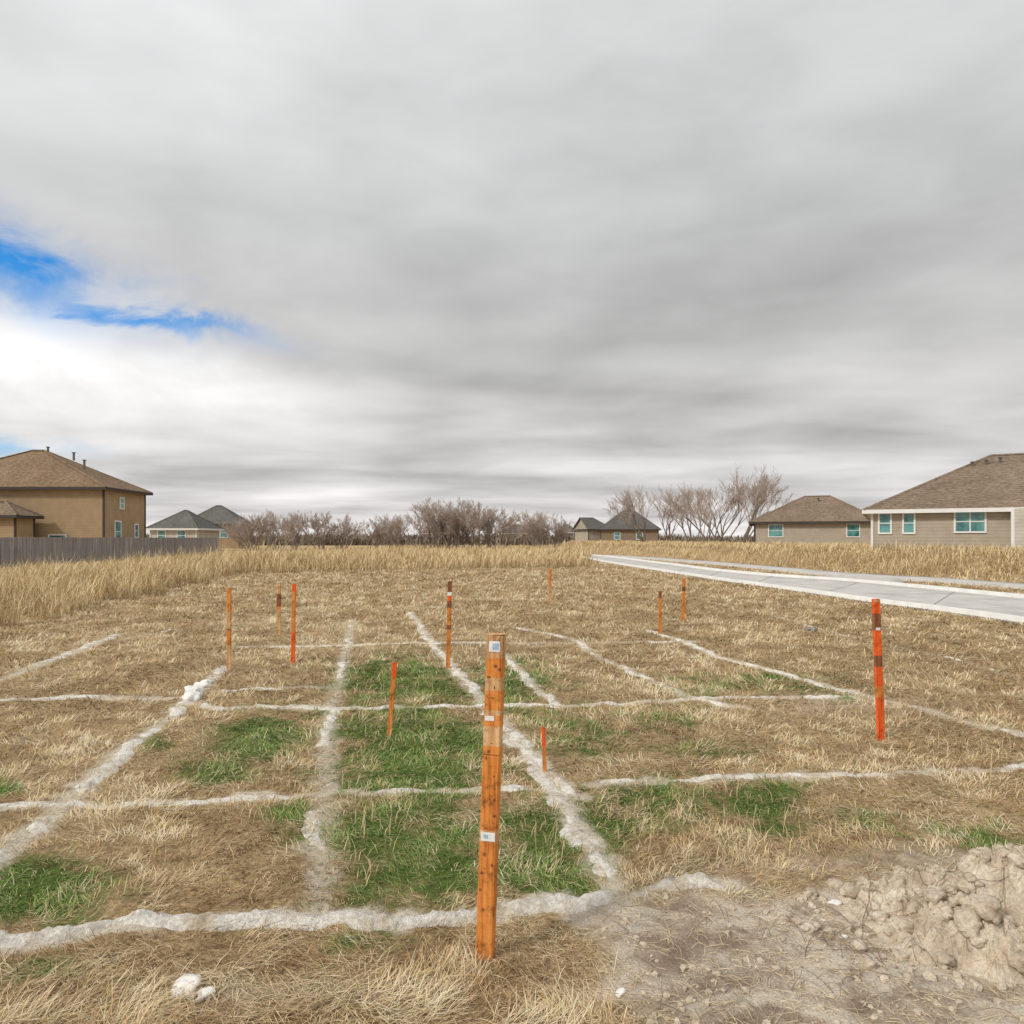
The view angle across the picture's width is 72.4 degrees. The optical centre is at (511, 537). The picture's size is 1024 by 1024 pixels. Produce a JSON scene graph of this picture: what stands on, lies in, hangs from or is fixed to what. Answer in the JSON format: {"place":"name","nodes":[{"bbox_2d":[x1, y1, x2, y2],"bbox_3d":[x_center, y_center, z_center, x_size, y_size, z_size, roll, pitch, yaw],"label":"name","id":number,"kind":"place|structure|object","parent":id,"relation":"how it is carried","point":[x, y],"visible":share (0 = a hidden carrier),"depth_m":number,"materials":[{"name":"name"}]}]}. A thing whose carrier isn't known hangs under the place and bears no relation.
{"place":"outdoors","nodes":[
{"label":"outdoors","id":0,"kind":"place"},
{"bbox_2d":[0,539,599,624],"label":"tall dry grass","id":1,"kind":"structure","parent":0,"point":[36,586],"depth_m":30.67,"materials":[{"name":"plant"}]},
{"bbox_2d":[0,542,1023,1023],"bbox_3d":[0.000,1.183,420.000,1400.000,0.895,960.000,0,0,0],"label":"ground","id":2,"kind":"structure","parent":0,"point":[688,944],"depth_m":4.33,"materials":[{"name":"plant"}]},
{"bbox_2d":[0,518,32,537],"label":"walls","id":3,"kind":"structure","parent":2,"relation":"on","point":[24,527],"depth_m":51.24,"materials":[{"name":"beige"}]},
{"bbox_2d":[0,515,43,518],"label":"fascia and soffit","id":4,"kind":"structure","parent":3,"relation":"attached to","point":[21,516],"depth_m":50.98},
{"bbox_2d":[0,500,43,515],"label":"roof","id":5,"kind":"structure","parent":4,"relation":"on","point":[8,508],"depth_m":51.65,"materials":[{"name":"beige"}]},
{"bbox_2d":[14,518,34,536],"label":"corner boards","id":6,"kind":"object","parent":3,"relation":"attached to","point":[15,527],"visible":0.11,"depth_m":51.06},
{"bbox_2d":[0,489,144,537],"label":"walls","id":7,"kind":"structure","parent":2,"relation":"on","point":[74,513],"depth_m":53.96,"materials":[{"name":"beige"}]},
{"bbox_2d":[48,534,66,537],"bbox_3d":[-35.003,0.400,53.878,1.380,1.380,0.068,0,0,-2],"label":"window","id":8,"kind":"structure","parent":7,"relation":"attached to","point":[57,535],"depth_m":53.88,"materials":[{"name":"teal glass"}]},
{"bbox_2d":[0,487,152,494],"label":"fascia and soffit","id":9,"kind":"structure","parent":7,"relation":"attached to","point":[80,488],"depth_m":53.48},
{"bbox_2d":[0,450,152,492],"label":"roof","id":10,"kind":"structure","parent":9,"relation":"on","point":[36,468],"depth_m":55.12,"materials":[{"name":"brown"}]},
{"bbox_2d":[114,520,121,537],"bbox_3d":[-31.522,-0.500,56.006,0.068,1.780,0.980,0,0,-2],"label":"window","id":11,"kind":"structure","parent":7,"relation":"attached to","point":[117,529],"depth_m":55.96,"materials":[{"name":"teal glass"}]},
{"bbox_2d":[119,497,124,509],"bbox_3d":[-31.537,-2.800,56.606,0.068,0.980,0.680,0,0,-2],"label":"window","id":12,"kind":"structure","parent":7,"relation":"attached to","point":[122,503],"depth_m":56.63,"materials":[{"name":"teal glass"}]},
{"bbox_2d":[102,490,145,536],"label":"corner boards","id":13,"kind":"object","parent":7,"relation":"attached to","point":[103,513],"visible":0.46,"depth_m":53.95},
{"bbox_2d":[134,524,138,537],"bbox_3d":[-31.598,-0.600,58.905,0.068,1.180,0.680,0,0,-2],"label":"window","id":14,"kind":"structure","parent":7,"relation":"attached to","point":[136,530],"depth_m":58.94,"materials":[{"name":"teal glass"}]},
{"bbox_2d":[31,634,118,665],"bbox_3d":[-6.079,1.608,9.173,0.304,0.062,5.081,0,0,-10],"label":"sand line","id":15,"kind":"object","parent":2,"relation":"on","point":[89,644],"visible":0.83,"depth_m":10.07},
{"bbox_2d":[0,537,216,567],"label":"wooden fence","id":16,"kind":"object","parent":2,"relation":"on","point":[13,549],"visible":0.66,"depth_m":45.59,"materials":[{"name":"grey wood"}]},
{"bbox_2d":[0,668,226,864],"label":"sand line","id":17,"kind":"object","parent":2,"relation":"on","point":[97,774],"visible":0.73,"depth_m":4.86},
{"bbox_2d":[146,510,223,549],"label":"bungalow","id":18,"kind":"object","parent":2,"relation":"on","point":[185,523],"visible":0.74,"depth_m":84.44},
{"bbox_2d":[157,530,165,537],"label":"window","id":19,"kind":"structure","parent":18,"relation":"in","point":[160,533],"depth_m":83.92,"materials":[{"name":"teal glass"}]},
{"bbox_2d":[177,530,185,537],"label":"window","id":20,"kind":"structure","parent":18,"relation":"in","point":[180,533],"depth_m":83.84,"materials":[{"name":"teal glass"}]},
{"bbox_2d":[170,973,215,1002],"bbox_3d":[-1.123,1.590,2.457,0.170,0.051,0.115,0,0,43],"label":"pale stone","id":21,"kind":"object","parent":2,"relation":"on","point":[183,979],"visible":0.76,"depth_m":2.45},
{"bbox_2d":[181,679,211,701],"bbox_3d":[-3.277,1.577,7.270,0.206,0.121,0.977,0,0,-15],"label":"chalk clump","id":22,"kind":"object","parent":2,"relation":"on","point":[191,693],"visible":0.91,"depth_m":7.11,"materials":[{"name":"stone"}]},
{"bbox_2d":[227,588,230,668],"bbox_3d":[-3.457,1.180,8.550,0.053,1.143,0.021,0,0,0],"label":"survey stake","id":23,"kind":"object","parent":2,"relation":"on","point":[228,628],"visible":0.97,"depth_m":8.54,"materials":[{"name":"brown wood"}]},
{"bbox_2d":[218,525,251,548],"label":"walls","id":24,"kind":"structure","parent":2,"relation":"on","point":[230,543],"depth_m":104.70,"materials":[{"name":"beige"}]},
{"bbox_2d":[220,527,227,537],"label":"window","id":25,"kind":"structure","parent":24,"relation":"attached to","point":[223,535],"depth_m":104.56,"materials":[{"name":"teal glass"}]},
{"bbox_2d":[218,518,276,548],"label":"bare shrub","id":26,"kind":"object","parent":2,"relation":"on","point":[262,537],"visible":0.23,"depth_m":100.24,"materials":[{"name":"brown plant"}]},
{"bbox_2d":[220,687,284,690],"bbox_3d":[-2.560,1.593,7.373,1.355,0.058,0.133,0,0,-5],"label":"sand line","id":27,"kind":"object","parent":2,"relation":"on","point":[256,688],"visible":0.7,"depth_m":7.34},
{"bbox_2d":[220,513,294,550],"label":"bare shrub","id":28,"kind":"object","parent":2,"relation":"on","point":[265,522],"visible":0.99,"depth_m":86.93,"materials":[{"name":"brown plant"}]},
{"bbox_2d":[0,784,531,809],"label":"sand line","id":29,"kind":"object","parent":2,"relation":"on","point":[509,788],"visible":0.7,"depth_m":4.24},
{"bbox_2d":[246,509,299,549],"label":"bare shrub","id":30,"kind":"object","parent":2,"relation":"on","point":[268,528],"visible":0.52,"depth_m":91.69,"materials":[{"name":"brown plant"}]},
{"bbox_2d":[277,583,280,634],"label":"survey stake","id":31,"kind":"object","parent":2,"relation":"on","point":[278,608],"visible":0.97,"depth_m":11.65,"materials":[{"name":"brown wood"}]},
{"bbox_2d":[291,584,295,663],"bbox_3d":[-2.797,1.173,8.960,0.064,1.178,0.020,0,0,0],"label":"survey stake","id":32,"kind":"object","parent":2,"relation":"on","point":[293,621],"visible":0.95,"depth_m":8.95,"materials":[{"name":"brown wood"}]},
{"bbox_2d":[273,513,328,550],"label":"bare shrub","id":33,"kind":"object","parent":2,"relation":"on","point":[290,531],"visible":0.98,"depth_m":85.12,"materials":[{"name":"brown plant"}]},
{"bbox_2d":[301,620,352,851],"bbox_3d":[-2.021,1.606,8.318,0.242,0.072,10.907,0,0,-12],"label":"sand line","id":34,"kind":"object","parent":2,"relation":"on","point":[325,732],"visible":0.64,"depth_m":5.35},
{"bbox_2d":[287,510,369,549],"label":"bare shrub","id":35,"kind":"object","parent":2,"relation":"on","point":[317,523],"visible":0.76,"depth_m":90.12,"materials":[{"name":"brown plant"}]},
{"bbox_2d":[322,512,364,548],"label":"bare shrub","id":36,"kind":"object","parent":2,"relation":"on","point":[346,530],"visible":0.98,"depth_m":91.12,"materials":[{"name":"brown plant"}]},
{"bbox_2d":[0,871,727,948],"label":"sand line","id":37,"kind":"object","parent":2,"relation":"on","point":[560,903],"visible":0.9,"depth_m":2.91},
{"bbox_2d":[356,515,395,548],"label":"bare shrub","id":38,"kind":"object","parent":2,"relation":"on","point":[377,531],"visible":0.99,"depth_m":89.47,"materials":[{"name":"brown plant"}]},
{"bbox_2d":[382,528,398,546],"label":"bare shrub","id":39,"kind":"object","parent":2,"relation":"on","point":[390,539],"visible":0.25,"depth_m":97.51,"materials":[{"name":"brown plant"}]},
{"bbox_2d":[386,662,396,736],"bbox_3d":[-0.971,1.381,5.657,0.088,0.752,0.014,0,0,0],"label":"survey stake","id":40,"kind":"object","parent":2,"relation":"on","point":[392,697],"visible":0.93,"depth_m":5.65,"materials":[{"name":"brown wood"}]},
{"bbox_2d":[375,513,429,547],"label":"bare shrub","id":41,"kind":"object","parent":2,"relation":"on","point":[398,534],"visible":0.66,"depth_m":91.59,"materials":[{"name":"brown plant"}]},
{"bbox_2d":[0,694,838,711],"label":"sand line","id":42,"kind":"object","parent":2,"relation":"on","point":[213,708],"visible":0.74,"depth_m":6.67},
{"bbox_2d":[390,506,465,549],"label":"bare shrub","id":43,"kind":"object","parent":2,"relation":"on","point":[424,526],"visible":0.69,"depth_m":86.16,"materials":[{"name":"brown plant"}]},
{"bbox_2d":[415,497,470,547],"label":"bare shrub","id":44,"kind":"object","parent":2,"relation":"on","point":[444,530],"visible":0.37,"depth_m":86.11,"materials":[{"name":"brown plant"}]},
{"bbox_2d":[446,581,451,668],"bbox_3d":[-0.770,1.136,8.550,0.078,1.217,0.022,0,0,0],"label":"survey stake","id":45,"kind":"object","parent":2,"relation":"on","point":[448,636],"visible":0.98,"depth_m":8.54,"materials":[{"name":"brown wood"}]},
{"bbox_2d":[146,531,753,544],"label":"distant tree mass","id":46,"kind":"object","parent":2,"relation":"on","point":[520,540],"visible":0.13,"depth_m":152.99,"materials":[{"name":"bark"},{"name":"twigs"}]},
{"bbox_2d":[408,499,520,548],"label":"bare shrub","id":47,"kind":"object","parent":2,"relation":"on","point":[449,517],"visible":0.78,"depth_m":84.17,"materials":[{"name":"brown plant"}]},
{"bbox_2d":[240,641,694,647],"bbox_3d":[-0.594,1.613,10.659,7.043,0.052,0.419,0,0,-4],"label":"sand line","id":48,"kind":"object","parent":2,"relation":"on","point":[435,643],"visible":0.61,"depth_m":10.62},
{"bbox_2d":[428,496,515,549],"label":"bare shrub","id":49,"kind":"object","parent":2,"relation":"on","point":[472,514],"visible":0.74,"depth_m":84.82,"materials":[{"name":"brown plant"}]},
{"bbox_2d":[476,633,505,960],"bbox_3d":[-0.081,1.055,2.660,0.114,1.384,0.041,0,0,14],"label":"survey stake","id":50,"kind":"object","parent":2,"relation":"on","point":[490,791],"visible":0.98,"depth_m":2.64,"materials":[{"name":"brown wood"}]},
{"bbox_2d":[476,503,525,548],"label":"bare shrub","id":51,"kind":"object","parent":2,"relation":"on","point":[490,530],"visible":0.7,"depth_m":86.66,"materials":[{"name":"brown plant"}]},
{"bbox_2d":[0,546,1023,1023],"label":"dry grass","id":52,"kind":"structure","parent":2,"relation":"on","point":[26,1012],"depth_m":4.84,"materials":[{"name":"plant"}]},
{"bbox_2d":[1,559,1023,891],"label":"weeds","id":53,"kind":"object","parent":2,"relation":"on","point":[617,797],"visible":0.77,"depth_m":4.37,"materials":[{"name":"green plant"}]},
{"bbox_2d":[407,612,618,877],"bbox_3d":[-0.847,1.602,9.170,0.335,0.077,12.235,0,0,-13],"label":"sand line","id":54,"kind":"object","parent":2,"relation":"on","point":[573,833],"visible":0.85,"depth_m":4.19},
{"bbox_2d":[505,656,561,705],"bbox_3d":[0.091,1.603,8.284,0.217,0.070,3.470,0,0,-11],"label":"sand line","id":55,"kind":"object","parent":2,"relation":"on","point":[551,699],"visible":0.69,"depth_m":7.57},
{"bbox_2d":[518,516,550,546],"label":"bare shrub","id":56,"kind":"object","parent":2,"relation":"on","point":[526,532],"visible":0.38,"depth_m":97.55,"materials":[{"name":"brown plant"}]},
{"bbox_2d":[503,739,577,795],"bbox_3d":[0.192,1.600,4.982,0.156,0.056,1.519,0,0,-20],"label":"sand line","id":57,"kind":"object","parent":2,"relation":"on","point":[568,789],"visible":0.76,"depth_m":4.95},
{"bbox_2d":[541,727,546,771],"bbox_3d":[0.219,1.524,4.786,0.040,0.462,0.010,0,0,0],"label":"survey stake","id":58,"kind":"object","parent":2,"relation":"on","point":[543,748],"visible":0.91,"depth_m":4.78,"materials":[{"name":"brown wood"}]},
{"bbox_2d":[514,510,582,547],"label":"bare shrub","id":59,"kind":"object","parent":2,"relation":"on","point":[540,520],"visible":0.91,"depth_m":94.45,"materials":[{"name":"brown plant"}]},
{"bbox_2d":[549,569,550,603],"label":"survey stake","id":60,"kind":"object","parent":2,"relation":"on","point":[549,586],"visible":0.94,"depth_m":16.96,"materials":[{"name":"brown wood"}]},
{"bbox_2d":[536,516,568,547],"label":"bare shrub","id":61,"kind":"object","parent":2,"relation":"on","point":[560,528],"visible":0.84,"depth_m":96.80,"materials":[{"name":"brown plant"}]},
{"bbox_2d":[575,520,598,541],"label":"walls","id":62,"kind":"structure","parent":2,"relation":"on","point":[581,535],"depth_m":142.86,"materials":[{"name":"beige"}]},
{"bbox_2d":[615,987,625,997],"bbox_3d":[0.378,1.598,2.455,0.030,0.023,0.048,0,0,43],"label":"pale stone","id":63,"kind":"object","parent":2,"relation":"on","point":[620,991],"visible":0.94,"depth_m":2.45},
{"bbox_2d":[599,530,657,541],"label":"walls","id":64,"kind":"structure","parent":2,"relation":"on","point":[628,535],"depth_m":127.49,"materials":[{"name":"brown"}]},
{"bbox_2d":[597,529,660,530],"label":"fascia and soffit","id":65,"kind":"structure","parent":64,"relation":"attached to","point":[627,529],"depth_m":127.05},
{"bbox_2d":[597,510,660,529],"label":"roof","id":66,"kind":"structure","parent":65,"relation":"on","point":[613,524],"depth_m":128.90,"materials":[{"name":"tile"}]},
{"bbox_2d":[602,483,657,541],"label":"bare tree","id":67,"kind":"object","parent":2,"relation":"on","point":[630,507],"visible":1,"depth_m":92.13,"materials":[{"name":"brown plant"}]},
{"bbox_2d":[576,641,730,706],"bbox_3d":[1.420,1.610,8.740,0.360,0.065,4.559,0,0,-14],"label":"sand line","id":68,"kind":"object","parent":2,"relation":"on","point":[627,670],"visible":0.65,"depth_m":8.14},
{"bbox_2d":[658,591,661,633],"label":"survey stake","id":69,"kind":"object","parent":2,"relation":"on","point":[659,612],"visible":0.94,"depth_m":11.66,"materials":[{"name":"brown wood"}]},
{"bbox_2d":[650,487,683,541],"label":"bare tree","id":70,"kind":"object","parent":2,"relation":"on","point":[668,516],"visible":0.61,"depth_m":93.49,"materials":[{"name":"brown plant"}]},
{"bbox_2d":[650,483,713,542],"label":"bare tree","id":71,"kind":"object","parent":2,"relation":"on","point":[687,507],"visible":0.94,"depth_m":87.38,"materials":[{"name":"brown plant"}]},
{"bbox_2d":[681,578,685,620],"bbox_3d":[3.306,1.260,13.494,0.081,0.964,0.025,0,0,0],"label":"survey stake","id":72,"kind":"object","parent":2,"relation":"on","point":[683,599],"visible":0.92,"depth_m":13.48,"materials":[{"name":"brown wood"}]},
{"bbox_2d":[655,463,756,541],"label":"bare tree","id":73,"kind":"object","parent":2,"relation":"on","point":[732,502],"visible":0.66,"depth_m":90.89,"materials":[{"name":"brown plant"}]},
{"bbox_2d":[691,487,726,541],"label":"bare tree","id":74,"kind":"object","parent":2,"relation":"on","point":[708,514],"visible":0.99,"depth_m":84.59,"materials":[{"name":"brown plant"}]},
{"bbox_2d":[682,479,762,541],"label":"bare tree","id":75,"kind":"object","parent":2,"relation":"on","point":[739,523],"visible":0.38,"depth_m":96.44,"materials":[{"name":"brown plant"}]},
{"bbox_2d":[470,848,1023,1023],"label":"straw litter","id":76,"kind":"object","parent":2,"relation":"on","point":[759,927],"visible":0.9,"depth_m":2.60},
{"bbox_2d":[730,464,795,542],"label":"bare tree","id":77,"kind":"object","parent":2,"relation":"on","point":[759,498],"visible":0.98,"depth_m":86.93,"materials":[{"name":"brown plant"}]},
{"bbox_2d":[587,841,1022,1023],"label":"dead twigs","id":78,"kind":"object","parent":2,"relation":"on","point":[870,879],"visible":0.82,"depth_m":2.75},
{"bbox_2d":[600,762,1023,782],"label":"sand line","id":79,"kind":"object","parent":2,"relation":"on","point":[806,775],"visible":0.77,"depth_m":4.68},
{"bbox_2d":[755,523,870,544],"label":"walls","id":80,"kind":"structure","parent":2,"relation":"on","point":[821,532],"depth_m":65.77,"materials":[{"name":"beige"}]},
{"bbox_2d":[768,524,782,536],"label":"window","id":81,"kind":"structure","parent":80,"relation":"attached to","point":[775,530],"depth_m":66.87,"materials":[{"name":"teal glass"}]},
{"bbox_2d":[749,521,870,525],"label":"fascia and soffit","id":82,"kind":"structure","parent":80,"relation":"attached to","point":[795,522],"depth_m":65.55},
{"bbox_2d":[749,495,867,521],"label":"roof","id":83,"kind":"structure","parent":82,"relation":"on","point":[824,508],"depth_m":67.47,"materials":[{"name":"beige"}]},
{"bbox_2d":[846,523,859,536],"bbox_3d":[31.520,-0.700,64.666,1.180,1.280,0.068,0,0,19],"label":"window","id":84,"kind":"structure","parent":80,"relation":"attached to","point":[852,529],"depth_m":64.67,"materials":[{"name":"teal glass"}]},
{"bbox_2d":[646,630,1022,736],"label":"sand line","id":85,"kind":"object","parent":2,"relation":"on","point":[710,652],"visible":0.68,"depth_m":8.44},
{"bbox_2d":[827,899,841,905],"bbox_3d":[1.415,1.601,3.070,0.064,0.028,0.050,0,0,37],"label":"pale stone","id":86,"kind":"object","parent":2,"relation":"on","point":[835,902],"visible":0.94,"depth_m":3.06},
{"bbox_2d":[824,576,903,582],"bbox_3d":[13.313,1.668,25.872,2.254,0.318,5.128,0,0,-17],"label":"driveway apron","id":87,"kind":"object","parent":2,"relation":"on","point":[884,579],"visible":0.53,"depth_m":26.09,"materials":[{"name":"concrete"}]},
{"bbox_2d":[871,514,872,549],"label":"corner boards","id":88,"kind":"object","parent":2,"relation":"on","point":[872,531],"visible":0.21,"depth_m":38.24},
{"bbox_2d":[871,599,884,740],"bbox_3d":[2.929,1.123,5.594,0.116,1.274,0.026,0,0,-12],"label":"survey stake","id":89,"kind":"object","parent":2,"relation":"on","point":[878,671],"visible":0.98,"depth_m":5.58,"materials":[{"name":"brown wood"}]},
{"bbox_2d":[786,843,1023,991],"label":"dirt pile","id":90,"kind":"object","parent":2,"relation":"on","point":[985,902],"visible":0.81,"depth_m":2.77,"materials":[{"name":"soil"}]},
{"bbox_2d":[873,512,1009,551],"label":"walls","id":91,"kind":"structure","parent":2,"relation":"on","point":[933,528],"depth_m":36.78,"materials":[{"name":"beige"}]},
{"bbox_2d":[878,513,891,533],"bbox_3d":[20.231,-0.800,37.977,0.680,1.180,0.068,0,0,28],"label":"window","id":92,"kind":"structure","parent":91,"relation":"attached to","point":[884,523],"depth_m":37.98,"materials":[{"name":"teal glass"}]},
{"bbox_2d":[902,513,915,533],"bbox_3d":[21.228,-0.800,37.447,0.630,1.180,0.068,0,0,28],"label":"window","id":93,"kind":"structure","parent":91,"relation":"attached to","point":[908,523],"depth_m":37.45,"materials":[{"name":"teal glass"}]},
{"bbox_2d":[862,507,1023,520],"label":"fascia and soffit","id":94,"kind":"structure","parent":91,"relation":"attached to","point":[867,514],"depth_m":36.47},
{"bbox_2d":[862,453,1023,509],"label":"roof","id":95,"kind":"structure","parent":94,"relation":"on","point":[993,483],"depth_m":38.39,"materials":[{"name":"beige"}]},
{"bbox_2d":[954,512,986,532],"bbox_3d":[23.656,-0.850,36.156,1.430,1.180,0.068,0,0,28],"label":"window","id":96,"kind":"structure","parent":91,"relation":"attached to","point":[970,522],"depth_m":36.14,"materials":[{"name":"teal glass"}]},
{"bbox_2d":[1010,508,1023,549],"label":"wall projection","id":97,"kind":"object","parent":91,"relation":"attached to","point":[1019,527],"depth_m":34.80},
{"bbox_2d":[1011,509,1014,548],"bbox_3d":[25.002,0.220,34.960,0.140,3.360,0.120,0,0,28],"label":"projection corner","id":98,"kind":"object","parent":97,"relation":"attached to","point":[1012,527],"visible":0.64,"depth_m":34.89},
{"bbox_2d":[0,0,1023,538],"label":"sky","id":99,"kind":"structure","parent":0,"point":[366,259],"materials":[{"name":"grey"}]},
{"bbox_2d":[608,555,889,577],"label":"sidewalk","id":100,"kind":"structure","parent":0,"point":[809,571],"depth_m":35.78,"materials":[{"name":"concrete"}]},
{"bbox_2d":[562,540,1023,582],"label":"tall dry grass","id":101,"kind":"structure","parent":0,"point":[855,548],"depth_m":35.28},
{"bbox_2d":[563,884,1023,1023],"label":"gravel","id":102,"kind":"structure","parent":0,"point":[715,973],"depth_m":2.53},
{"bbox_2d":[585,554,1023,623],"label":"road","id":103,"kind":"structure","parent":0,"point":[999,606],"depth_m":20.69,"materials":[{"name":"concrete"}]},
{"bbox_2d":[880,575,1023,588],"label":"sidewalk","id":104,"kind":"structure","parent":0,"point":[962,581],"depth_m":24.73,"materials":[{"name":"concrete"}]},
{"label":"fascia and soffit","id":105,"kind":"object","parent":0,"visible":0},
{"bbox_2d":[198,505,249,523],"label":"roof","id":106,"kind":"structure","parent":105,"relation":"on","point":[219,514],"depth_m":105.87,"materials":[{"name":"grey"}]},
{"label":"fascia and soffit","id":107,"kind":"object","parent":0,"visible":0},
{"bbox_2d":[573,517,603,528],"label":"roof","id":108,"kind":"structure","parent":107,"relation":"on","point":[591,523],"depth_m":143.32,"materials":[{"name":"stone"}]},
{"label":"fascia and soffit","id":109,"kind":"object","parent":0,"visible":0},
{"bbox_2d":[500,525,524,532],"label":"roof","id":110,"kind":"structure","parent":109,"relation":"on","point":[514,529],"depth_m":217.73,"materials":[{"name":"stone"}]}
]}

